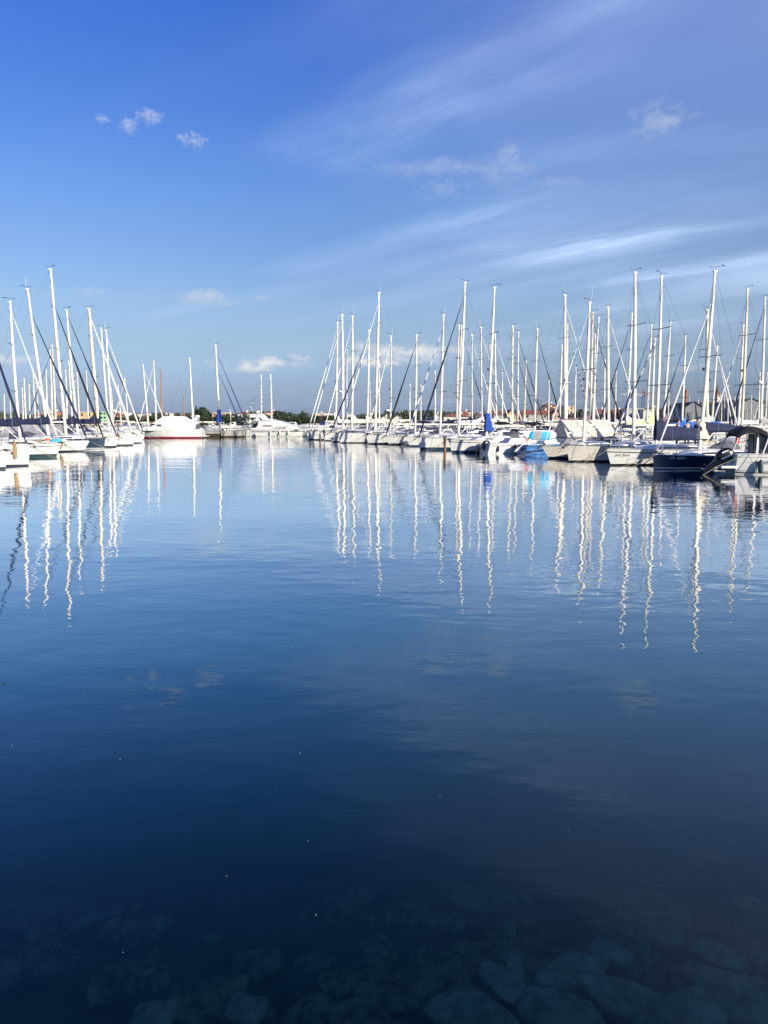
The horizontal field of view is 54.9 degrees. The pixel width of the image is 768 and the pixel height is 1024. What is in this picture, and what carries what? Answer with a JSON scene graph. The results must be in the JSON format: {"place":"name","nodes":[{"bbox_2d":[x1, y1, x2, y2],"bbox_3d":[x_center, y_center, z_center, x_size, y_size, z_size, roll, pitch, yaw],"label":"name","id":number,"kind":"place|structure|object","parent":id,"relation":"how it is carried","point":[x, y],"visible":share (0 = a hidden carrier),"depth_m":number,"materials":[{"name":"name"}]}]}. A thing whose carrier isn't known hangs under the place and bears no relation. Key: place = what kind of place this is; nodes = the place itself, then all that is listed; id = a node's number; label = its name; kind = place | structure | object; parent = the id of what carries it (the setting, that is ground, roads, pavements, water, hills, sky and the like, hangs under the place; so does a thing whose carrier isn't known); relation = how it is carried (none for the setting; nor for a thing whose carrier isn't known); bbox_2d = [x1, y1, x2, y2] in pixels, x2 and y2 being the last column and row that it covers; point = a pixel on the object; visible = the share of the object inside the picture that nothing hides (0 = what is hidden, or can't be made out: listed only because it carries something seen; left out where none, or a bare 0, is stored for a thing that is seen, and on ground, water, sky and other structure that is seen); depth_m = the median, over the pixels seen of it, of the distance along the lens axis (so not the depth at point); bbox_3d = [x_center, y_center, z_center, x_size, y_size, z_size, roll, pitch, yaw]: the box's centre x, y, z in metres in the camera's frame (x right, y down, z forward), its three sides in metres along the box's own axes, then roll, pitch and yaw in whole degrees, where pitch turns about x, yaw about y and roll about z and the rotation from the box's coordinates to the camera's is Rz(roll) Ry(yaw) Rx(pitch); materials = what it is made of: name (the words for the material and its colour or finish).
{"place":"outdoors","nodes":[
{"label":"outdoors","id":0,"kind":"place"},
{"bbox_2d":[0,649,767,1023],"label":"sea bed","id":1,"kind":"object","parent":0,"point":[558,785],"visible":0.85,"depth_m":15.45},
{"bbox_2d":[0,957,22,987],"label":"boulder","id":2,"kind":"object","parent":1,"relation":"on","point":[11,969],"visible":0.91,"depth_m":7.11,"materials":[{"name":"stone"}]},
{"bbox_2d":[15,895,76,941],"bbox_3d":[-3.821,4.732,8.454,0.702,0.451,1.111,1,6,-32],"label":"boulder","id":3,"kind":"object","parent":1,"relation":"on","point":[43,916],"visible":0.74,"depth_m":8.38,"materials":[{"name":"stone"}]},
{"bbox_2d":[22,937,82,975],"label":"boulder","id":4,"kind":"object","parent":1,"relation":"on","point":[52,955],"visible":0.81,"depth_m":7.55,"materials":[{"name":"stone"}]},
{"bbox_2d":[67,902,123,935],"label":"boulder","id":5,"kind":"object","parent":1,"relation":"on","point":[90,920],"visible":0.73,"depth_m":8.46,"materials":[{"name":"stone"}]},
{"bbox_2d":[93,916,134,945],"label":"boulder","id":6,"kind":"object","parent":1,"relation":"on","point":[114,930],"visible":0.8,"depth_m":8.17,"materials":[{"name":"stone"}]},
{"bbox_2d":[86,958,143,1005],"bbox_3d":[-2.506,4.471,6.929,0.488,0.314,0.772,8,1,7],"label":"boulder","id":7,"kind":"object","parent":1,"relation":"on","point":[119,980],"visible":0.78,"depth_m":6.87,"materials":[{"name":"stone"}]},
{"bbox_2d":[124,910,174,948],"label":"boulder","id":8,"kind":"object","parent":1,"relation":"on","point":[146,927],"visible":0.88,"depth_m":8.18,"materials":[{"name":"stone"}]},
{"bbox_2d":[129,1000,178,1023],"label":"boulder","id":9,"kind":"object","parent":1,"relation":"on","point":[159,1012],"visible":1,"depth_m":6.06,"materials":[{"name":"stone"}]},
{"bbox_2d":[138,964,171,996],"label":"boulder","id":10,"kind":"object","parent":1,"relation":"on","point":[155,981],"visible":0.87,"depth_m":7.01,"materials":[{"name":"stone"}]},
{"bbox_2d":[163,978,224,1023],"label":"boulder","id":11,"kind":"object","parent":1,"relation":"on","point":[199,1001],"visible":0.8,"depth_m":6.53,"materials":[{"name":"stone"}]},
{"bbox_2d":[206,975,250,1005],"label":"boulder","id":12,"kind":"object","parent":1,"relation":"on","point":[226,987],"visible":0.48,"depth_m":6.81,"materials":[{"name":"stone"}]},
{"bbox_2d":[214,995,278,1023],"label":"boulder","id":13,"kind":"object","parent":1,"relation":"on","point":[272,1017],"visible":0.37,"depth_m":6.38,"materials":[{"name":"stone"}]},
{"bbox_2d":[224,991,267,1023],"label":"boulder","id":14,"kind":"object","parent":13,"relation":"on","point":[242,1008],"visible":1,"depth_m":6.17,"materials":[{"name":"stone"}]},
{"bbox_2d":[229,946,286,990],"bbox_3d":[-1.228,4.529,7.290,0.525,0.273,0.563,-3,7,-20],"label":"boulder","id":15,"kind":"object","parent":1,"relation":"on","point":[262,967],"visible":0.83,"depth_m":7.24,"materials":[{"name":"stone"}]},
{"bbox_2d":[280,991,335,1023],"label":"boulder","id":16,"kind":"object","parent":1,"relation":"on","point":[315,1008],"visible":0.83,"depth_m":6.38,"materials":[{"name":"stone"}]},
{"bbox_2d":[293,948,335,973],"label":"boulder","id":17,"kind":"object","parent":1,"relation":"on","point":[321,961],"visible":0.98,"depth_m":7.41,"materials":[{"name":"stone"}]},
{"bbox_2d":[298,894,360,924],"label":"boulder","id":18,"kind":"object","parent":1,"relation":"on","point":[325,910],"visible":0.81,"depth_m":8.74,"materials":[{"name":"stone"}]},
{"bbox_2d":[320,962,380,1003],"bbox_3d":[-0.369,4.486,7.060,0.685,0.162,0.474,-16,0,-19],"label":"boulder","id":19,"kind":"object","parent":1,"relation":"on","point":[342,992],"visible":0.62,"depth_m":7.01,"materials":[{"name":"stone"}]},
{"bbox_2d":[326,994,391,1023],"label":"boulder","id":20,"kind":"object","parent":1,"relation":"on","point":[361,1009],"visible":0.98,"depth_m":6.18,"materials":[{"name":"stone"}]},
{"bbox_2d":[343,882,376,906],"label":"boulder","id":21,"kind":"object","parent":1,"relation":"on","point":[365,894],"visible":0.52,"depth_m":9.28,"materials":[{"name":"stone"}]},
{"bbox_2d":[359,931,392,954],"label":"boulder","id":22,"kind":"object","parent":1,"relation":"on","point":[373,943],"visible":0.7,"depth_m":7.81,"materials":[{"name":"stone"}]},
{"bbox_2d":[349,973,419,1013],"bbox_3d":[-0.001,4.451,6.891,0.770,0.196,0.630,-1,-8,26],"label":"boulder","id":23,"kind":"object","parent":1,"relation":"on","point":[392,994],"visible":0.84,"depth_m":6.79,"materials":[{"name":"stone"}]},
{"bbox_2d":[362,952,414,979],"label":"boulder","id":24,"kind":"object","parent":1,"relation":"on","point":[386,964],"visible":0.41,"depth_m":7.28,"materials":[{"name":"stone"}]},
{"bbox_2d":[384,898,428,925],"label":"boulder","id":25,"kind":"object","parent":1,"relation":"on","point":[396,914],"visible":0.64,"depth_m":8.65,"materials":[{"name":"stone"}]},
{"bbox_2d":[408,944,434,966],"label":"boulder","id":26,"kind":"object","parent":1,"relation":"on","point":[422,955],"visible":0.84,"depth_m":7.59,"materials":[{"name":"stone"}]},
{"bbox_2d":[404,905,448,929],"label":"boulder","id":27,"kind":"object","parent":1,"relation":"on","point":[423,917],"visible":0.88,"depth_m":8.53,"materials":[{"name":"stone"}]},
{"bbox_2d":[400,956,498,1023],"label":"boulder","id":28,"kind":"object","parent":1,"relation":"on","point":[423,985],"visible":0.38,"depth_m":6.92,"materials":[{"name":"stone"}]},
{"bbox_2d":[437,914,464,931],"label":"boulder","id":29,"kind":"object","parent":1,"relation":"on","point":[453,923],"visible":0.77,"depth_m":8.42,"materials":[{"name":"stone"}]},
{"bbox_2d":[433,876,488,912],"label":"boulder","id":30,"kind":"object","parent":1,"relation":"on","point":[456,894],"visible":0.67,"depth_m":9.07,"materials":[{"name":"stone"}]},
{"bbox_2d":[421,988,519,1023],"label":"boulder","id":31,"kind":"object","parent":1,"relation":"on","point":[464,1006],"visible":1,"depth_m":6.00,"materials":[{"name":"stone"}]},
{"bbox_2d":[450,941,499,960],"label":"boulder","id":32,"kind":"object","parent":1,"relation":"on","point":[483,950],"visible":0.38,"depth_m":7.63,"materials":[{"name":"stone"}]},
{"bbox_2d":[479,919,517,940],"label":"boulder","id":33,"kind":"object","parent":1,"relation":"on","point":[508,929],"visible":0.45,"depth_m":8.08,"materials":[{"name":"stone"}]},
{"bbox_2d":[478,960,526,1008],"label":"boulder","id":34,"kind":"object","parent":1,"relation":"on","point":[502,984],"visible":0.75,"depth_m":6.59,"materials":[{"name":"stone"}]},
{"bbox_2d":[499,889,531,914],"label":"boulder","id":35,"kind":"object","parent":1,"relation":"on","point":[515,902],"visible":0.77,"depth_m":8.89,"materials":[{"name":"stone"}]},
{"bbox_2d":[490,937,555,973],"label":"boulder","id":36,"kind":"object","parent":1,"relation":"on","point":[535,958],"visible":0.56,"depth_m":7.49,"materials":[{"name":"stone"}]},
{"bbox_2d":[515,984,606,1023],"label":"boulder","id":37,"kind":"object","parent":1,"relation":"on","point":[539,1004],"visible":0.99,"depth_m":6.01,"materials":[{"name":"stone"}]},
{"bbox_2d":[531,950,611,988],"bbox_3d":[1.759,4.274,6.847,0.923,0.198,0.355,-3,13,-26],"label":"boulder","id":38,"kind":"object","parent":1,"relation":"on","point":[557,971],"visible":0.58,"depth_m":6.83,"materials":[{"name":"stone"}]},
{"bbox_2d":[586,936,633,967],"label":"boulder","id":39,"kind":"object","parent":1,"relation":"on","point":[619,955],"visible":0.84,"depth_m":7.23,"materials":[{"name":"stone"}]},
{"bbox_2d":[570,969,661,1023],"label":"boulder","id":40,"kind":"object","parent":1,"relation":"on","point":[617,1000],"visible":0.76,"depth_m":6.17,"materials":[{"name":"stone"}]},
{"bbox_2d":[615,935,653,976],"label":"boulder","id":41,"kind":"object","parent":1,"relation":"on","point":[639,948],"visible":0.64,"depth_m":7.49,"materials":[{"name":"stone"}]},
{"bbox_2d":[613,890,692,925],"bbox_3d":[3.169,4.743,8.694,0.905,0.368,0.572,3,4,8],"label":"boulder","id":42,"kind":"object","parent":1,"relation":"on","point":[650,900],"visible":0.48,"depth_m":8.72,"materials":[{"name":"stone"}]},
{"bbox_2d":[618,909,695,947],"bbox_3d":[3.016,4.629,8.134,0.846,0.199,0.586,2,15,-4],"label":"boulder","id":43,"kind":"object","parent":1,"relation":"on","point":[655,928],"visible":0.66,"depth_m":8.13,"materials":[{"name":"stone"}]},
{"bbox_2d":[639,978,677,996],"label":"boulder","id":44,"kind":"object","parent":1,"relation":"on","point":[661,987],"visible":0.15,"depth_m":6.61,"materials":[{"name":"stone"}]},
{"bbox_2d":[629,986,729,1023],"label":"boulder","id":45,"kind":"object","parent":1,"relation":"on","point":[689,1005],"visible":0.99,"depth_m":5.91,"materials":[{"name":"stone"}]},
{"bbox_2d":[679,956,703,985],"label":"boulder","id":46,"kind":"object","parent":1,"relation":"on","point":[686,972],"visible":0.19,"depth_m":7.10,"materials":[{"name":"stone"}]},
{"bbox_2d":[689,937,748,972],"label":"boulder","id":47,"kind":"object","parent":1,"relation":"on","point":[704,951],"visible":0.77,"depth_m":7.12,"materials":[{"name":"stone"}]},
{"bbox_2d":[693,965,767,1023],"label":"boulder","id":48,"kind":"object","parent":1,"relation":"on","point":[742,999],"visible":0.73,"depth_m":6.22,"materials":[{"name":"stone"}]},
{"bbox_2d":[726,889,767,925],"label":"boulder","id":49,"kind":"object","parent":1,"relation":"on","point":[745,903],"visible":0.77,"depth_m":8.79,"materials":[{"name":"stone"}]},
{"bbox_2d":[731,913,762,936],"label":"boulder","id":50,"kind":"object","parent":1,"relation":"on","point":[747,925],"visible":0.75,"depth_m":8.28,"materials":[{"name":"stone"}]},
{"bbox_2d":[728,938,767,960],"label":"boulder","id":51,"kind":"object","parent":1,"relation":"on","point":[751,946],"visible":0.42,"depth_m":7.66,"materials":[{"name":"stone"}]},
{"bbox_2d":[746,953,767,976],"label":"boulder","id":52,"kind":"object","parent":1,"relation":"on","point":[759,963],"visible":0.88,"depth_m":7.36,"materials":[{"name":"stone"}]},
{"bbox_2d":[0,426,767,648],"bbox_3d":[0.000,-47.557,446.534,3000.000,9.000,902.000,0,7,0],"label":"water","id":53,"kind":"structure","parent":0,"point":[238,543],"depth_m":16.12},
{"bbox_2d":[0,363,75,466],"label":"sailboat","id":54,"kind":"object","parent":53,"relation":"on","point":[23,450],"visible":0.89,"depth_m":45.93,"materials":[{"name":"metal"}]},
{"bbox_2d":[0,297,97,457],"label":"sailboat","id":55,"kind":"object","parent":53,"relation":"on","point":[50,449],"visible":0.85,"depth_m":56.98,"materials":[{"name":"metal"}]},
{"bbox_2d":[0,279,117,451],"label":"sailboat","id":56,"kind":"object","parent":53,"relation":"on","point":[78,445],"visible":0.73,"depth_m":67.25,"materials":[{"name":"metal"}]},
{"bbox_2d":[0,265,132,448],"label":"sailboat","id":57,"kind":"object","parent":53,"relation":"on","point":[91,444],"visible":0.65,"depth_m":73.08,"materials":[{"name":"white plastic"}]},
{"bbox_2d":[2,306,143,446],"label":"sailboat","id":58,"kind":"object","parent":53,"relation":"on","point":[58,426],"visible":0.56,"depth_m":78.57,"materials":[{"name":"white plastic"}]},
{"bbox_2d":[33,305,158,445],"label":"sailboat","id":59,"kind":"object","parent":53,"relation":"on","point":[122,441],"visible":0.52,"depth_m":83.76,"materials":[{"name":"silver metal"}]},
{"bbox_2d":[61,321,163,442],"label":"sailboat","id":60,"kind":"object","parent":53,"relation":"on","point":[137,439],"visible":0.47,"depth_m":93.54,"materials":[{"name":"metal"}]},
{"bbox_2d":[70,326,162,439],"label":"sailboat","id":61,"kind":"object","parent":53,"relation":"on","point":[104,376],"visible":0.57,"depth_m":107.99,"materials":[{"name":"metal"}]},
{"bbox_2d":[141,415,208,437],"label":"motor yacht","id":62,"kind":"object","parent":53,"relation":"on","point":[174,427],"visible":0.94,"depth_m":120.50,"materials":[{"name":"white plastic"}]},
{"bbox_2d":[187,339,248,434],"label":"sailboat","id":63,"kind":"object","parent":53,"relation":"on","point":[218,420],"visible":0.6,"depth_m":135.40,"materials":[{"name":"white plastic"}]},
{"bbox_2d":[242,406,306,436],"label":"motor yacht","id":64,"kind":"object","parent":53,"relation":"on","point":[264,422],"visible":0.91,"depth_m":132.24,"materials":[{"name":"white paint"}]},
{"bbox_2d":[288,317,369,439],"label":"sailboat","id":65,"kind":"object","parent":53,"relation":"on","point":[338,420],"visible":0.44,"depth_m":112.81,"materials":[{"name":"metal"}]},
{"bbox_2d":[292,312,380,439],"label":"sailboat","id":66,"kind":"object","parent":53,"relation":"on","point":[313,432],"visible":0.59,"depth_m":109.73,"materials":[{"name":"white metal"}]},
{"bbox_2d":[306,313,385,440],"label":"sailboat","id":67,"kind":"object","parent":53,"relation":"on","point":[354,419],"visible":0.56,"depth_m":104.42,"materials":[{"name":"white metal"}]},
{"bbox_2d":[310,328,406,441],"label":"sailboat","id":68,"kind":"object","parent":53,"relation":"on","point":[335,438],"visible":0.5,"depth_m":99.82,"materials":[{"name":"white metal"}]},
{"bbox_2d":[318,283,430,442],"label":"sailboat","id":69,"kind":"object","parent":53,"relation":"on","point":[347,437],"visible":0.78,"depth_m":94.95,"materials":[{"name":"silver metal"}]},
{"bbox_2d":[345,326,441,443],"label":"sailboat","id":70,"kind":"object","parent":53,"relation":"on","point":[371,438],"visible":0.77,"depth_m":90.66,"materials":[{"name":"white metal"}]},
{"bbox_2d":[363,332,462,444],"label":"sailboat","id":71,"kind":"object","parent":53,"relation":"on","point":[392,439],"visible":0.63,"depth_m":87.68,"materials":[{"name":"metal"}]},
{"bbox_2d":[381,311,481,446],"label":"sailboat","id":72,"kind":"object","parent":53,"relation":"on","point":[415,442],"visible":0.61,"depth_m":81.93,"materials":[{"name":"metal"}]},
{"bbox_2d":[413,323,485,431],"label":"sailboat","id":73,"kind":"object","parent":53,"relation":"on","point":[426,427],"visible":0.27,"depth_m":109.25,"materials":[{"name":"metal"}]},
{"bbox_2d":[390,278,512,449],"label":"sailboat","id":74,"kind":"object","parent":53,"relation":"on","point":[426,443],"visible":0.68,"depth_m":72.60,"materials":[{"name":"metal"}]},
{"bbox_2d":[429,333,499,431],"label":"sailboat","id":75,"kind":"object","parent":53,"relation":"on","point":[471,396],"visible":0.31,"depth_m":106.13,"materials":[{"name":"grey metal"}]},
{"bbox_2d":[437,325,509,433],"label":"sailboat","id":76,"kind":"object","parent":53,"relation":"on","point":[482,393],"visible":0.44,"depth_m":103.32,"materials":[{"name":"grey metal"}]},
{"bbox_2d":[418,283,546,453],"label":"sailboat","id":77,"kind":"object","parent":53,"relation":"on","point":[458,445],"visible":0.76,"depth_m":65.75,"materials":[{"name":"metal"}]},
{"bbox_2d":[461,332,524,432],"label":"sailboat","id":78,"kind":"object","parent":53,"relation":"on","point":[496,416],"visible":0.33,"depth_m":99.53,"materials":[{"name":"silver metal"}]},
{"bbox_2d":[475,438,536,453],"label":"motorboat","id":79,"kind":"object","parent":53,"relation":"on","point":[507,446],"visible":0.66,"depth_m":63.87,"materials":[{"name":"white paint"}]},
{"bbox_2d":[469,324,544,433],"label":"sailboat","id":80,"kind":"object","parent":53,"relation":"on","point":[510,418],"visible":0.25,"depth_m":95.89,"materials":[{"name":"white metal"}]},
{"bbox_2d":[478,329,546,433],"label":"sailboat","id":81,"kind":"object","parent":53,"relation":"on","point":[517,396],"visible":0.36,"depth_m":94.88,"materials":[{"name":"grey metal"}]},
{"bbox_2d":[489,326,560,434],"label":"sailboat","id":82,"kind":"object","parent":53,"relation":"on","point":[535,389],"visible":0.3,"depth_m":91.10,"materials":[{"name":"white plastic"}]},
{"bbox_2d":[514,439,559,454],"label":"motorboat","id":83,"kind":"object","parent":53,"relation":"on","point":[523,448],"visible":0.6,"depth_m":62.36,"materials":[{"name":"blue paint"}]},
{"bbox_2d":[508,291,599,437],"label":"sailboat","id":84,"kind":"object","parent":53,"relation":"on","point":[564,371],"visible":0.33,"depth_m":84.55,"materials":[{"name":"metal"}]},
{"bbox_2d":[508,287,650,459],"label":"sailboat","id":85,"kind":"object","parent":53,"relation":"on","point":[562,454],"visible":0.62,"depth_m":55.63,"materials":[{"name":"metal"}]},
{"bbox_2d":[549,309,624,434],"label":"sailboat","id":86,"kind":"object","parent":53,"relation":"on","point":[589,417],"visible":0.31,"depth_m":80.56,"materials":[{"name":"white plastic"}]},
{"bbox_2d":[555,304,643,442],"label":"sailboat","id":87,"kind":"object","parent":53,"relation":"on","point":[564,428],"visible":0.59,"depth_m":76.72,"materials":[{"name":"white plastic"}]},
{"bbox_2d":[528,268,696,462],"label":"sailboat","id":88,"kind":"object","parent":53,"relation":"on","point":[577,452],"visible":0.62,"depth_m":51.48,"materials":[{"name":"white paint"}]},
{"bbox_2d":[600,313,659,431],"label":"sailboat","id":89,"kind":"object","parent":53,"relation":"on","point":[627,418],"visible":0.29,"depth_m":110.08,"materials":[{"name":"metal"}]},
{"bbox_2d":[610,328,674,440],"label":"sailboat","id":90,"kind":"object","parent":53,"relation":"on","point":[651,415],"visible":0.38,"depth_m":71.76,"materials":[{"name":"silver metal"}]},
{"bbox_2d":[616,322,678,435],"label":"sailboat","id":91,"kind":"object","parent":53,"relation":"on","point":[648,382],"visible":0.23,"depth_m":106.05,"materials":[{"name":"white plastic"}]},
{"bbox_2d":[565,270,743,466],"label":"sailboat","id":92,"kind":"object","parent":53,"relation":"on","point":[622,456],"visible":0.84,"depth_m":47.08,"materials":[{"name":"white paint"}]},
{"bbox_2d":[611,264,753,470],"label":"sailboat","id":93,"kind":"object","parent":53,"relation":"on","point":[699,457],"visible":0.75,"depth_m":43.14,"materials":[{"name":"metal"}]},
{"bbox_2d":[650,306,737,443],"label":"sailboat","id":94,"kind":"object","parent":53,"relation":"on","point":[706,417],"visible":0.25,"depth_m":65.09,"materials":[{"name":"metal"}]},
{"bbox_2d":[699,426,767,475],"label":"motorboat","id":95,"kind":"object","parent":53,"relation":"on","point":[752,459],"visible":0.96,"depth_m":38.84,"materials":[{"name":"white paint"}]},
{"bbox_2d":[702,285,767,449],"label":"sailboat","id":96,"kind":"object","parent":53,"relation":"on","point":[743,370],"visible":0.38,"depth_m":61.36,"materials":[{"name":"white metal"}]},
{"bbox_2d":[713,324,767,438],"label":"sailboat","id":97,"kind":"object","parent":53,"relation":"on","point":[748,422],"visible":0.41,"depth_m":90.69,"materials":[{"name":"silver metal"}]},
{"bbox_2d":[725,295,767,438],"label":"sailboat","id":98,"kind":"object","parent":53,"relation":"on","point":[763,420],"visible":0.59,"depth_m":87.40,"materials":[{"name":"metal"}]},
{"bbox_2d":[0,0,767,419],"label":"sky","id":99,"kind":"structure","parent":0,"point":[245,176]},
{"label":"ground","id":100,"kind":"structure","parent":0,"visible":0},
{"bbox_2d":[665,402,701,420],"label":"boat shed","id":101,"kind":"object","parent":100,"relation":"on","point":[688,409],"visible":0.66,"depth_m":259.97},
{"bbox_2d":[709,398,764,425],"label":"boat shed","id":102,"kind":"object","parent":100,"relation":"on","point":[754,401],"visible":0.37,"depth_m":250.33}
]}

